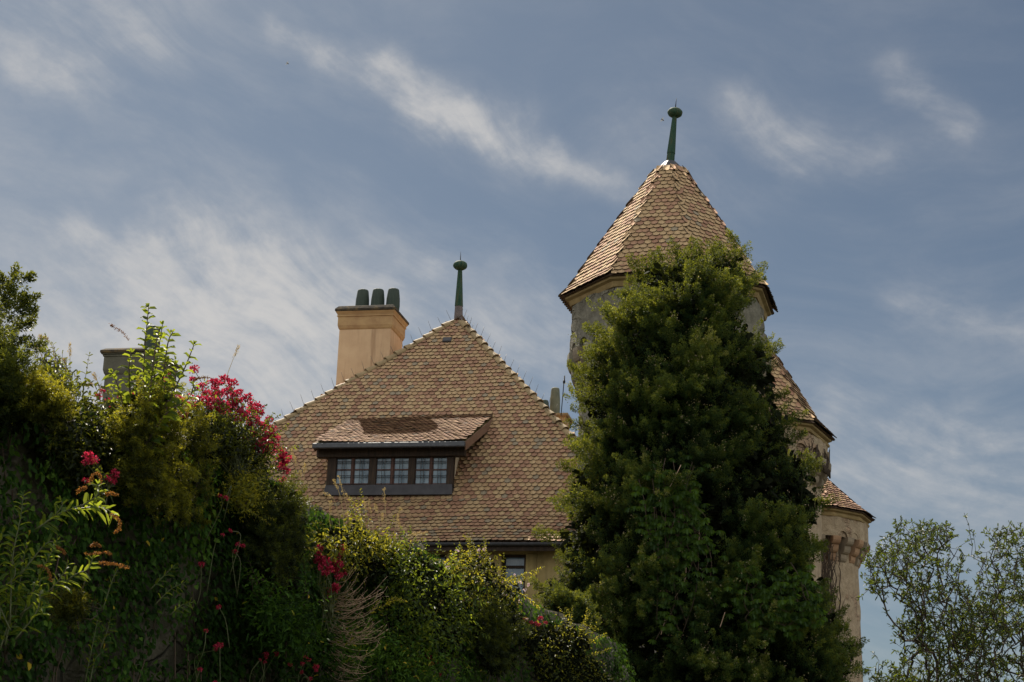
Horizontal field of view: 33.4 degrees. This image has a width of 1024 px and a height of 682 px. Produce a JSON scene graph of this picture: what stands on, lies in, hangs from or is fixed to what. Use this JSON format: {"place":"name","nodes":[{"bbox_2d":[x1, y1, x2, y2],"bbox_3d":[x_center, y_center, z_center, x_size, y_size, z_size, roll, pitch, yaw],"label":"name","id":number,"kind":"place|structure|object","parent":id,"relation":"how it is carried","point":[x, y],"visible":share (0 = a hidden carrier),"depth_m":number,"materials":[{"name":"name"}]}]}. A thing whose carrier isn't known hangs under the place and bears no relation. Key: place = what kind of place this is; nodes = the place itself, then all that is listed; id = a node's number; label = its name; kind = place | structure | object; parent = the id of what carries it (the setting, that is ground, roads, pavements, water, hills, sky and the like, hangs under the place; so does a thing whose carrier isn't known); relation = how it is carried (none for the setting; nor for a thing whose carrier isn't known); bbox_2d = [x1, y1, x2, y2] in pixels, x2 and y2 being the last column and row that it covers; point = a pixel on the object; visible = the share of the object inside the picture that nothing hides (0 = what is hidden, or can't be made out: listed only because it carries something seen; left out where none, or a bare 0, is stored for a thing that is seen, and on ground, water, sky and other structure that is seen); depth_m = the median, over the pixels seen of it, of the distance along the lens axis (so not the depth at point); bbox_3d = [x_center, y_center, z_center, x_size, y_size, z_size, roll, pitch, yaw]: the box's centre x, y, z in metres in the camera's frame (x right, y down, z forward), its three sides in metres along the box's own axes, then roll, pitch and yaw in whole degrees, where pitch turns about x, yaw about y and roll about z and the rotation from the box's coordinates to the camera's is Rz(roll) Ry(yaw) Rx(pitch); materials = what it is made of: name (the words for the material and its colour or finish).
{"place":"outdoors","nodes":[
{"label":"outdoors","id":0,"kind":"place"},
{"bbox_2d":[0,0,1023,681],"label":"sky","id":1,"kind":"structure","parent":0,"point":[170,156],"materials":[{"name":"blue"}]},
{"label":"terrace","id":2,"kind":"structure","parent":0,"visible":0},
{"bbox_2d":[13,376,185,515],"bbox_3d":[-3.284,0.777,13.301,1.019,1.258,2.402,-3,-17,17],"label":"privet bush","id":3,"kind":"object","parent":2,"relation":"on","point":[84,443],"visible":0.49,"depth_m":12.70,"materials":[{"name":"green plant"}]},
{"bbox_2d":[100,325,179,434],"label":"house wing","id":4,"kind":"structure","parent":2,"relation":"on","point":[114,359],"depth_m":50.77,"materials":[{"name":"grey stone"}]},
{"bbox_2d":[102,303,209,463],"bbox_3d":[-2.851,0.449,13.393,0.945,1.502,0.846,2,-16,0],"label":"butterfly bush","id":5,"kind":"object","parent":2,"relation":"on","point":[147,379],"visible":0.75,"depth_m":13.28,"materials":[{"name":"green plant"}]},
{"bbox_2d":[258,253,577,608],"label":"country house","id":6,"kind":"structure","parent":2,"relation":"on","point":[449,434],"depth_m":53.15,"materials":[{"name":"tile"}]},
{"bbox_2d":[336,458,368,484],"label":"dormer window","id":7,"kind":"structure","parent":6,"relation":"in","point":[352,471],"depth_m":52.79,"materials":[{"name":"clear glass"}]},
{"bbox_2d":[376,457,408,484],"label":"dormer window","id":8,"kind":"structure","parent":6,"relation":"in","point":[390,471],"depth_m":52.53,"materials":[{"name":"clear glass"}]},
{"bbox_2d":[415,457,446,483],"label":"dormer window","id":9,"kind":"structure","parent":6,"relation":"in","point":[431,470],"depth_m":52.29,"materials":[{"name":"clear glass"}]},
{"bbox_2d":[427,551,457,566],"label":"window","id":10,"kind":"structure","parent":6,"relation":"in","point":[443,557],"depth_m":50.25,"materials":[{"name":"yellow glass"}]},
{"bbox_2d":[490,551,536,604],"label":"window","id":11,"kind":"structure","parent":6,"relation":"in","point":[517,564],"depth_m":49.80,"materials":[{"name":"yellow glass"}]},
{"bbox_2d":[532,578,606,636],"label":"juniper bush","id":12,"kind":"object","parent":2,"relation":"on","point":[561,597],"visible":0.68,"depth_m":30.11,"materials":[{"name":"green plant"}]},
{"bbox_2d":[558,98,777,652],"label":"castle tower","id":13,"kind":"structure","parent":2,"relation":"on","point":[666,201],"depth_m":48.29,"materials":[{"name":"tile"}]},
{"bbox_2d":[763,354,836,602],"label":"castle tower","id":14,"kind":"structure","parent":2,"relation":"on","point":[819,433],"depth_m":53.77,"materials":[{"name":"stone"}]},
{"bbox_2d":[803,441,830,478],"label":"bare creeper","id":15,"kind":"object","parent":14,"relation":"attached to","point":[826,470],"visible":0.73,"depth_m":53.68,"materials":[{"name":"brown plant"}]},
{"bbox_2d":[821,478,875,681],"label":"castle tower","id":16,"kind":"structure","parent":2,"relation":"on","point":[846,520],"depth_m":58.68,"materials":[{"name":"stone"}]},
{"bbox_2d":[821,533,844,624],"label":"bare creeper","id":17,"kind":"object","parent":16,"relation":"attached to","point":[828,566],"visible":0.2,"depth_m":57.92,"materials":[{"name":"brown plant"}]},
{"label":"ground","id":18,"kind":"structure","parent":0,"visible":0},
{"bbox_2d":[0,401,629,681],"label":"retaining wall","id":19,"kind":"structure","parent":18,"relation":"on","point":[74,671],"depth_m":13.84,"materials":[{"name":"stone"}]},
{"bbox_2d":[0,261,52,449],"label":"yew tree","id":20,"kind":"object","parent":19,"relation":"on","point":[11,353],"visible":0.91,"depth_m":11.88,"materials":[{"name":"green plant"}]},
{"bbox_2d":[0,358,79,448],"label":"yew bush","id":21,"kind":"object","parent":19,"relation":"on","point":[52,404],"visible":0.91,"depth_m":11.50,"materials":[{"name":"green plant"}]},
{"bbox_2d":[0,471,129,649],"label":"butterfly bush","id":22,"kind":"object","parent":19,"relation":"attached to","point":[94,507],"visible":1,"depth_m":10.64,"materials":[{"name":"green plant"}]},
{"bbox_2d":[24,333,113,400],"bbox_3d":[-3.617,0.257,13.620,0.807,0.646,0.609,-10,-20,34],"label":"privet bush","id":23,"kind":"object","parent":19,"relation":"on","point":[56,368],"visible":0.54,"depth_m":13.61,"materials":[{"name":"green plant"}]},
{"bbox_2d":[37,334,104,404],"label":"tall grass","id":24,"kind":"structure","parent":19,"relation":"on","point":[64,360],"depth_m":13.68,"materials":[{"name":"plant"}]},
{"bbox_2d":[42,579,101,634],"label":"yew bush","id":25,"kind":"object","parent":19,"relation":"attached to","point":[73,608],"visible":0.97,"depth_m":11.10,"materials":[{"name":"green plant"}]},
{"bbox_2d":[81,451,119,512],"bbox_3d":[-2.942,1.031,12.186,0.187,0.388,0.715,2,-16,0],"label":"red valerian","id":26,"kind":"object","parent":19,"relation":"attached to","point":[92,460],"visible":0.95,"depth_m":12.15,"materials":[{"name":"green plant"}]},
{"bbox_2d":[0,375,220,681],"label":"ivy","id":27,"kind":"object","parent":19,"relation":"attached to","point":[158,555],"visible":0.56,"depth_m":12.99,"materials":[{"name":"green plant"}]},
{"bbox_2d":[94,373,170,406],"bbox_3d":[-3.131,0.564,13.904,0.744,0.646,0.310,-10,-20,36],"label":"red valerian","id":28,"kind":"object","parent":19,"relation":"on","point":[100,396],"visible":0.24,"depth_m":14.02,"materials":[{"name":"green plant"}]},
{"bbox_2d":[83,563,194,681],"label":"plant","id":29,"kind":"object","parent":19,"relation":"attached to","point":[104,627],"visible":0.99,"depth_m":12.33,"materials":[{"name":"green plant"}]},
{"bbox_2d":[100,376,239,539],"bbox_3d":[-2.756,0.923,13.694,0.896,1.292,2.211,2,-16,0],"label":"golden yew","id":30,"kind":"object","parent":19,"relation":"on","point":[156,481],"visible":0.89,"depth_m":13.15,"materials":[{"name":"green plant"}]},
{"bbox_2d":[173,365,291,484],"bbox_3d":[-2.397,0.786,14.647,0.323,0.926,2.440,-4,-17,18],"label":"red valerian","id":31,"kind":"object","parent":19,"relation":"on","point":[254,407],"visible":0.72,"depth_m":14.69,"materials":[{"name":"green plant"}]},
{"bbox_2d":[225,345,239,380],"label":"tall grass","id":32,"kind":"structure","parent":19,"relation":"on","point":[237,348],"depth_m":15.79,"materials":[{"name":"plant"}]},
{"bbox_2d":[173,377,298,484],"bbox_3d":[-2.440,0.793,14.822,0.866,0.971,2.206,-4,-17,18],"label":"privet bush","id":33,"kind":"object","parent":19,"relation":"on","point":[221,430],"visible":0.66,"depth_m":14.54,"materials":[{"name":"green plant"}]},
{"bbox_2d":[211,450,280,525],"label":"leaf shrub","id":34,"kind":"object","parent":19,"relation":"on","point":[244,501],"visible":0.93,"depth_m":14.51,"materials":[{"name":"green plant"}]},
{"bbox_2d":[191,485,318,681],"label":"red valerian","id":35,"kind":"object","parent":19,"relation":"attached to","point":[217,645],"visible":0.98,"depth_m":13.95,"materials":[{"name":"green plant"}]},
{"bbox_2d":[234,470,318,598],"bbox_3d":[-2.086,1.771,15.418,0.715,1.304,1.860,2,-16,0],"label":"yew bush","id":36,"kind":"object","parent":19,"relation":"on","point":[279,537],"visible":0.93,"depth_m":14.93,"materials":[{"name":"green plant"}]},
{"bbox_2d":[228,554,342,681],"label":"bush","id":37,"kind":"object","parent":19,"relation":"attached to","point":[282,621],"visible":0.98,"depth_m":14.73,"materials":[{"name":"green plant"}]},
{"bbox_2d":[289,448,305,488],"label":"tall grass","id":38,"kind":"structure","parent":19,"relation":"on","point":[295,458],"depth_m":16.11,"materials":[{"name":"plant"}]},
{"bbox_2d":[174,462,434,681],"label":"ivy","id":39,"kind":"object","parent":19,"relation":"attached to","point":[225,525],"visible":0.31,"depth_m":14.97,"materials":[{"name":"green plant"}]},
{"bbox_2d":[311,544,348,635],"bbox_3d":[-1.707,2.366,16.289,0.271,0.923,0.872,-4,-17,18],"label":"red valerian","id":40,"kind":"object","parent":19,"relation":"attached to","point":[334,588],"visible":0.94,"depth_m":16.16,"materials":[{"name":"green plant"}]},
{"bbox_2d":[323,475,362,536],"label":"tall grass","id":41,"kind":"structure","parent":19,"relation":"on","point":[347,513],"depth_m":17.11,"materials":[{"name":"plant"}]},
{"bbox_2d":[322,564,387,681],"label":"dry twigs","id":42,"kind":"object","parent":19,"relation":"attached to","point":[352,618],"visible":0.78,"depth_m":16.34,"materials":[{"name":"brown plant"}]},
{"bbox_2d":[304,488,425,586],"bbox_3d":[-1.554,2.012,17.369,0.912,1.085,2.832,-5,-18,23],"label":"bush","id":43,"kind":"object","parent":19,"relation":"on","point":[365,541],"visible":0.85,"depth_m":17.02,"materials":[{"name":"green plant"}]},
{"bbox_2d":[310,588,486,681],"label":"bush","id":44,"kind":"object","parent":19,"relation":"attached to","point":[392,665],"depth_m":17.07,"materials":[{"name":"green plant"}]},
{"bbox_2d":[367,596,407,613],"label":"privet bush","id":45,"kind":"object","parent":44,"relation":"on","point":[392,600],"visible":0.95,"depth_m":16.94,"materials":[{"name":"green plant"}]},
{"bbox_2d":[354,525,490,681],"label":"bush","id":46,"kind":"object","parent":19,"relation":"on","point":[404,575],"visible":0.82,"depth_m":18.27,"materials":[{"name":"green plant"}]},
{"bbox_2d":[362,488,420,545],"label":"tall grass","id":47,"kind":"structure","parent":46,"relation":"on","point":[398,521],"depth_m":18.09,"materials":[{"name":"plant"}]},
{"bbox_2d":[408,531,464,610],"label":"tall grass","id":48,"kind":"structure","parent":46,"relation":"on","point":[409,548],"depth_m":18.28,"materials":[{"name":"plant"}]},
{"bbox_2d":[431,533,544,614],"bbox_3d":[-0.284,2.916,20.946,0.871,1.097,3.500,-5,-18,23],"label":"bush","id":49,"kind":"object","parent":19,"relation":"on","point":[487,576],"visible":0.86,"depth_m":20.62,"materials":[{"name":"green plant"}]},
{"bbox_2d":[425,616,550,681],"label":"red valerian","id":50,"kind":"object","parent":19,"relation":"attached to","point":[538,624],"visible":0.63,"depth_m":22.37,"materials":[{"name":"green plant"}]},
{"bbox_2d":[465,588,532,681],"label":"bush","id":51,"kind":"object","parent":19,"relation":"attached to","point":[494,622],"visible":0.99,"depth_m":20.42,"materials":[{"name":"green plant"}]},
{"bbox_2d":[411,556,639,681],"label":"ivy","id":52,"kind":"object","parent":19,"relation":"attached to","point":[620,661],"visible":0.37,"depth_m":22.17,"materials":[{"name":"green plant"}]},
{"bbox_2d":[514,605,621,681],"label":"bush","id":53,"kind":"object","parent":19,"relation":"on","point":[578,666],"visible":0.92,"depth_m":23.34,"materials":[{"name":"green plant"}]},
{"bbox_2d":[528,227,869,681],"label":"juniper tree","id":54,"kind":"object","parent":18,"relation":"on","point":[664,379],"visible":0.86,"depth_m":35.06,"materials":[{"name":"green plant"}]},
{"bbox_2d":[623,455,827,650],"bbox_3d":[4.240,4.205,33.756,4.110,3.896,0.784,2,-16,0],"label":"climbing creeper","id":55,"kind":"object","parent":54,"relation":"attached to","point":[684,530],"visible":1,"depth_m":33.60,"materials":[{"name":"green plant"}]},
{"bbox_2d":[856,513,1023,681],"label":"evergreen tree","id":56,"kind":"object","parent":18,"relation":"on","point":[961,633],"visible":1,"depth_m":21.76,"materials":[{"name":"green plant"}]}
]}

